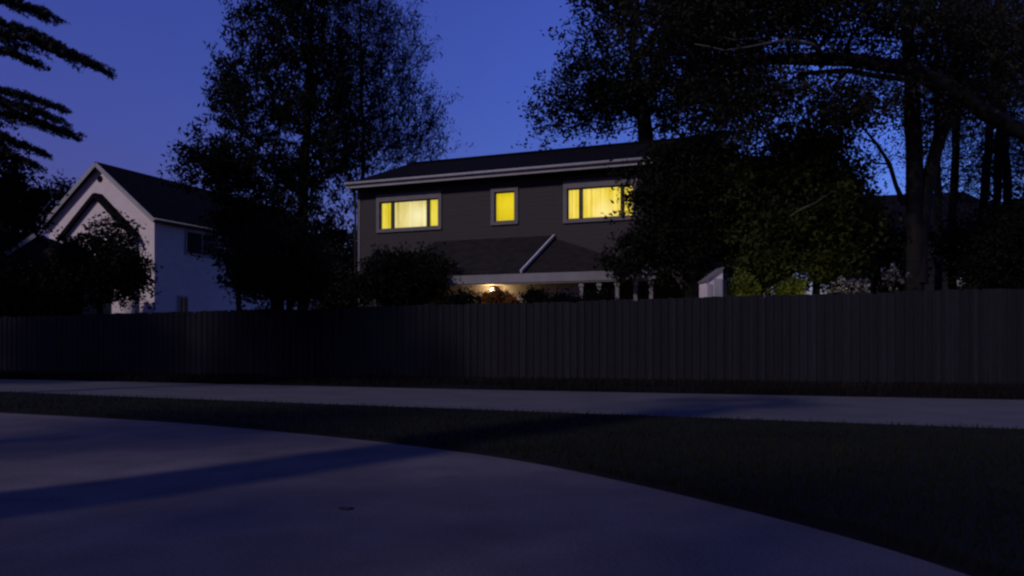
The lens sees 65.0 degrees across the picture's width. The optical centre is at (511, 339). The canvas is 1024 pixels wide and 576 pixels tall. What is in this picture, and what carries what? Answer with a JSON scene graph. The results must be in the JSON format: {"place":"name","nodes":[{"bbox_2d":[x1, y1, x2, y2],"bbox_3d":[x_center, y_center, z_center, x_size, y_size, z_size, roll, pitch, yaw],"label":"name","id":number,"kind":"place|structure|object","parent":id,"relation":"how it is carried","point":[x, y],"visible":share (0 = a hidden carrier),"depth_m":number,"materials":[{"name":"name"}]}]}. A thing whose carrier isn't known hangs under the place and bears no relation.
{"place":"outdoors","nodes":[
{"label":"outdoors","id":0,"kind":"place"},
{"bbox_2d":[0,413,968,575],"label":"road","id":1,"kind":"structure","parent":0,"point":[84,496],"depth_m":5.43,"materials":[{"name":"grey asphalt"}]},
{"bbox_2d":[339,507,353,509],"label":"fallen leaf","id":2,"kind":"object","parent":1,"relation":"on","point":[345,508],"visible":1,"depth_m":5.68,"materials":[{"name":"brown plant"}]},
{"bbox_2d":[0,390,1023,575],"bbox_3d":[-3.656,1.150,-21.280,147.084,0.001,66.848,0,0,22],"label":"verge","id":3,"kind":"structure","parent":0,"point":[948,537],"depth_m":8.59,"materials":[{"name":"green plant"}]},
{"bbox_2d":[0,379,1023,428],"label":"path","id":4,"kind":"structure","parent":0,"point":[1000,413],"depth_m":15.62,"materials":[{"name":"concrete"}]},
{"bbox_2d":[0,0,1023,294],"label":"sky","id":5,"kind":"structure","parent":0,"point":[493,50],"materials":[{"name":"blue"}]},
{"bbox_2d":[20,379,1023,399],"bbox_3d":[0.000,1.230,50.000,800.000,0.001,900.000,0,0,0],"label":"ground","id":6,"kind":"structure","parent":0,"point":[543,390],"depth_m":19.18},
{"bbox_2d":[0,375,1023,398],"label":"planting bed","id":7,"kind":"object","parent":6,"relation":"on","point":[448,386],"visible":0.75,"depth_m":19.67,"materials":[{"name":"soil"}]},
{"bbox_2d":[211,213,343,380],"bbox_3d":[-6.720,-1.200,23.321,3.672,5.069,3.460,0,0,-27],"label":"round tree","id":8,"kind":"object","parent":7,"relation":"on","point":[277,267],"visible":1,"depth_m":22.91,"materials":[{"name":"green plant"}]},
{"bbox_2d":[0,369,1023,398],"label":"undergrowth","id":9,"kind":"object","parent":7,"relation":"on","point":[994,390],"visible":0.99,"depth_m":20.21,"materials":[{"name":"green plant"}]},
{"bbox_2d":[0,289,1023,387],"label":"timber fence","id":10,"kind":"object","parent":6,"relation":"on","point":[965,336],"visible":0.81,"depth_m":22.08,"materials":[{"name":"brown wood"}]},
{"bbox_2d":[54,372,1008,384],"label":"garden ground","id":11,"kind":"structure","parent":0,"point":[609,379],"depth_m":22.29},
{"bbox_2d":[0,126,68,253],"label":"evergreen tree","id":12,"kind":"object","parent":11,"relation":"on","point":[22,203],"visible":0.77,"depth_m":31.41,"materials":[{"name":"green plant"}]},
{"bbox_2d":[0,238,90,316],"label":"bush","id":13,"kind":"object","parent":11,"relation":"on","point":[19,285],"visible":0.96,"depth_m":28.98,"materials":[{"name":"green plant"}]},
{"bbox_2d":[0,233,111,316],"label":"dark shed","id":14,"kind":"structure","parent":11,"relation":"on","point":[33,242],"depth_m":31.21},
{"bbox_2d":[39,167,75,237],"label":"distant tree","id":15,"kind":"object","parent":11,"relation":"on","point":[63,186],"visible":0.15,"depth_m":45.28,"materials":[{"name":"green plant"}]},
{"bbox_2d":[0,0,118,247],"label":"cedar tree","id":16,"kind":"object","parent":11,"relation":"on","point":[14,31],"visible":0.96,"depth_m":28.85,"materials":[{"name":"green plant"}]},
{"bbox_2d":[38,209,162,314],"bbox_3d":[-15.843,-2.303,31.087,4.863,5.655,3.947,0,0,0],"label":"leafy bush","id":17,"kind":"object","parent":11,"relation":"on","point":[108,266],"visible":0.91,"depth_m":30.43,"materials":[{"name":"green plant"}]},
{"bbox_2d":[41,162,314,313],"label":"white house","id":18,"kind":"structure","parent":11,"relation":"on","point":[185,281],"depth_m":39.44,"materials":[{"name":"white paint"}]},
{"bbox_2d":[178,295,188,311],"bbox_3d":[-16.259,-1.725,39.728,0.057,0.930,0.680,0,0,20],"label":"window","id":19,"kind":"structure","parent":18,"relation":"in","point":[183,301],"depth_m":39.73,"materials":[{"name":"white paint"}]},
{"bbox_2d":[185,229,218,258],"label":"window","id":20,"kind":"structure","parent":18,"relation":"in","point":[193,239],"depth_m":40.62,"materials":[{"name":"black glass"}]},
{"bbox_2d":[156,124,281,309],"bbox_3d":[-13.062,-4.514,36.235,5.725,10.064,4.654,0,0,0],"label":"tree","id":21,"kind":"object","parent":11,"relation":"on","point":[235,218],"visible":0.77,"depth_m":35.82,"materials":[{"name":"green plant"}]},
{"bbox_2d":[184,0,405,309],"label":"leafy tree","id":22,"kind":"object","parent":11,"relation":"on","point":[307,101],"visible":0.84,"depth_m":36.63,"materials":[{"name":"green plant"}]},
{"bbox_2d":[297,239,366,309],"bbox_3d":[-6.464,-1.622,29.012,3.257,4.222,3.233,0,0,0],"label":"grey shrub","id":23,"kind":"object","parent":11,"relation":"on","point":[344,298],"visible":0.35,"depth_m":28.63,"materials":[{"name":"green plant"}]},
{"bbox_2d":[319,213,356,306],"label":"background tree","id":24,"kind":"object","parent":11,"relation":"on","point":[347,246],"visible":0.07,"depth_m":54.37,"materials":[{"name":"green plant"}]},
{"bbox_2d":[288,0,474,180],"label":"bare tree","id":25,"kind":"object","parent":11,"relation":"on","point":[379,58],"visible":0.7,"depth_m":42.36,"materials":[{"name":"green plant"}]},
{"bbox_2d":[335,240,461,306],"bbox_3d":[-3.798,-1.503,27.984,4.484,4.024,3.434,0,0,24],"label":"dark bush","id":26,"kind":"object","parent":11,"relation":"on","point":[387,278],"visible":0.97,"depth_m":27.38,"materials":[{"name":"green plant"}]},
{"bbox_2d":[429,284,488,304],"bbox_3d":[-1.624,-0.561,25.223,1.501,2.367,1.476,0,0,42],"label":"shrub","id":27,"kind":"object","parent":11,"relation":"on","point":[460,298],"visible":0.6,"depth_m":25.04,"materials":[{"name":"green plant"}]},
{"bbox_2d":[471,283,521,303],"bbox_3d":[-0.511,-0.693,26.077,1.813,2.345,1.235,0,0,0],"label":"rust bush","id":28,"kind":"object","parent":11,"relation":"on","point":[497,294],"visible":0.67,"depth_m":25.88,"materials":[{"name":"brown plant"}]},
{"bbox_2d":[516,284,552,303],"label":"shrub","id":29,"kind":"object","parent":11,"relation":"on","point":[528,296],"visible":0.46,"depth_m":24.93,"materials":[{"name":"green plant"}]},
{"bbox_2d":[344,133,733,306],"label":"taupe house","id":30,"kind":"structure","parent":11,"relation":"on","point":[521,222],"depth_m":30.59,"materials":[{"name":"grey paint"}]},
{"bbox_2d":[376,190,441,232],"bbox_3d":[-4.170,-5.190,32.657,3.000,1.560,0.260,0,0,22],"label":"window","id":31,"kind":"structure","parent":30,"relation":"in","point":[414,214],"depth_m":32.70,"materials":[{"name":"paint"}]},
{"bbox_2d":[490,186,517,225],"bbox_3d":[-0.260,-5.170,31.096,1.140,1.440,0.259,0,0,22],"label":"window","id":32,"kind":"structure","parent":30,"relation":"in","point":[504,204],"depth_m":31.16,"materials":[{"name":"paint"}]},
{"bbox_2d":[563,176,637,223],"bbox_3d":[3.261,-5.165,29.691,2.830,1.590,0.260,0,0,22],"label":"window","id":33,"kind":"structure","parent":30,"relation":"in","point":[581,204],"depth_m":29.81,"materials":[{"name":"paint"}]},
{"bbox_2d":[534,287,585,302],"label":"shrub","id":34,"kind":"object","parent":11,"relation":"on","point":[561,297],"visible":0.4,"depth_m":24.91,"materials":[{"name":"green plant"}]},
{"bbox_2d":[574,286,623,301],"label":"shrub","id":35,"kind":"object","parent":11,"relation":"on","point":[601,294],"visible":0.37,"depth_m":25.01,"materials":[{"name":"green plant"}]},
{"bbox_2d":[507,0,785,149],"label":"broad tree","id":36,"kind":"object","parent":11,"relation":"on","point":[604,92],"visible":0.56,"depth_m":36.38,"materials":[{"name":"green plant"}]},
{"bbox_2d":[593,118,757,298],"bbox_3d":[5.580,-3.272,25.228,5.482,7.664,4.311,0,0,-25],"label":"evergreen tree","id":37,"kind":"object","parent":11,"relation":"on","point":[676,234],"visible":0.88,"depth_m":24.71,"materials":[{"name":"green plant"}]},
{"bbox_2d":[698,267,723,297],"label":"white shed","id":38,"kind":"structure","parent":11,"relation":"on","point":[710,284],"depth_m":22.90,"materials":[{"name":"white paint"}]},
{"bbox_2d":[707,284,711,296],"bbox_3d":[5.632,-0.600,22.875,0.130,2.000,0.027,0,0,-5],"label":"door","id":39,"kind":"structure","parent":38,"relation":"in","point":[709,286],"depth_m":22.86,"materials":[{"name":"white paint"}]},
{"bbox_2d":[714,279,721,296],"bbox_3d":[5.866,-0.675,22.896,0.220,2.150,0.027,0,0,-5],"label":"door","id":40,"kind":"structure","parent":38,"relation":"in","point":[717,282],"depth_m":22.88,"materials":[{"name":"white paint"}]},
{"bbox_2d":[724,266,762,296],"bbox_3d":[6.779,-0.827,23.584,1.110,2.696,1.072,0,0,0],"label":"lit shrub","id":41,"kind":"object","parent":11,"relation":"on","point":[743,285],"visible":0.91,"depth_m":23.42,"materials":[{"name":"green plant"}]},
{"bbox_2d":[764,275,811,295],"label":"lit shrub","id":42,"kind":"object","parent":11,"relation":"on","point":[792,285],"visible":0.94,"depth_m":23.39,"materials":[{"name":"green plant"}]},
{"bbox_2d":[757,237,830,296],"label":"background tree","id":43,"kind":"object","parent":11,"relation":"on","point":[814,286],"visible":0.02,"depth_m":55.47,"materials":[{"name":"green plant"}]},
{"bbox_2d":[693,114,903,296],"bbox_3d":[8.705,-3.241,24.497,6.009,7.596,4.883,0,0,-21],"label":"lush tree","id":44,"kind":"object","parent":11,"relation":"on","point":[830,211],"visible":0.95,"depth_m":23.64,"materials":[{"name":"green plant"}]},
{"bbox_2d":[584,0,1023,173],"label":"spreading tree","id":45,"kind":"object","parent":11,"relation":"on","point":[800,21],"visible":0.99,"depth_m":22.18,"materials":[{"name":"green plant"}]},
{"bbox_2d":[823,275,869,293],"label":"flowering bush","id":46,"kind":"object","parent":11,"relation":"on","point":[858,286],"visible":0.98,"depth_m":23.35,"materials":[{"name":"white plant"}]},
{"bbox_2d":[827,199,939,293],"bbox_3d":[12.721,-2.295,28.029,3.524,5.584,3.706,0,0,0],"label":"straggly shrub","id":47,"kind":"object","parent":11,"relation":"on","point":[891,258],"visible":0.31,"depth_m":27.55,"materials":[{"name":"green plant"}]},
{"bbox_2d":[880,262,911,293],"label":"flowering bush","id":48,"kind":"object","parent":11,"relation":"on","point":[890,272],"visible":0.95,"depth_m":23.37,"materials":[{"name":"white plant"}]},
{"bbox_2d":[801,0,1023,290],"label":"forked tree","id":49,"kind":"object","parent":11,"relation":"on","point":[916,200],"visible":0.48,"depth_m":23.60,"materials":[{"name":"green plant"}]},
{"bbox_2d":[831,192,1020,294],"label":"dark house","id":50,"kind":"structure","parent":11,"relation":"on","point":[930,285],"depth_m":41.83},
{"bbox_2d":[875,7,984,290],"bbox_3d":[16.593,-8.055,31.612,5.486,17.148,5.110,0,0,-31],"label":"slim tree","id":51,"kind":"object","parent":11,"relation":"on","point":[937,285],"visible":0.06,"depth_m":31.40,"materials":[{"name":"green plant"}]},
{"bbox_2d":[884,0,1022,289],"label":"slim tree","id":52,"kind":"object","parent":11,"relation":"on","point":[952,200],"visible":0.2,"depth_m":28.89,"materials":[{"name":"green plant"}]},
{"bbox_2d":[928,202,1007,289],"bbox_3d":[16.133,-2.263,28.211,3.727,5.519,4.105,0,0,18],"label":"straggly shrub","id":53,"kind":"object","parent":11,"relation":"on","point":[948,248],"visible":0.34,"depth_m":27.96,"materials":[{"name":"green plant"}]},
{"bbox_2d":[925,0,1023,287],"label":"slim tree","id":54,"kind":"object","parent":11,"relation":"on","point":[986,173],"visible":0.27,"depth_m":27.38,"materials":[{"name":"green plant"}]},
{"bbox_2d":[937,183,1023,289],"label":"evergreen shrub","id":55,"kind":"object","parent":11,"relation":"on","point":[999,252],"visible":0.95,"depth_m":24.13,"materials":[{"name":"green plant"}]},
{"bbox_2d":[937,0,1023,288],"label":"slim tree","id":56,"kind":"object","parent":11,"relation":"on","point":[1005,138],"visible":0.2,"depth_m":28.36,"materials":[{"name":"green plant"}]},
{"bbox_2d":[945,1,1022,288],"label":"slim tree","id":57,"kind":"object","parent":11,"relation":"on","point":[994,170],"visible":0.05,"depth_m":31.41,"materials":[{"name":"green plant"}]},
{"bbox_2d":[989,191,1023,288],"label":"background tree","id":58,"kind":"object","parent":11,"relation":"on","point":[1002,203],"depth_m":55.33,"materials":[{"name":"green plant"}]},
{"bbox_2d":[991,1,1023,205],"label":"slim tree","id":59,"kind":"object","parent":11,"relation":"on","point":[1019,120],"visible":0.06,"depth_m":28.29,"materials":[{"name":"green plant"}]}
]}

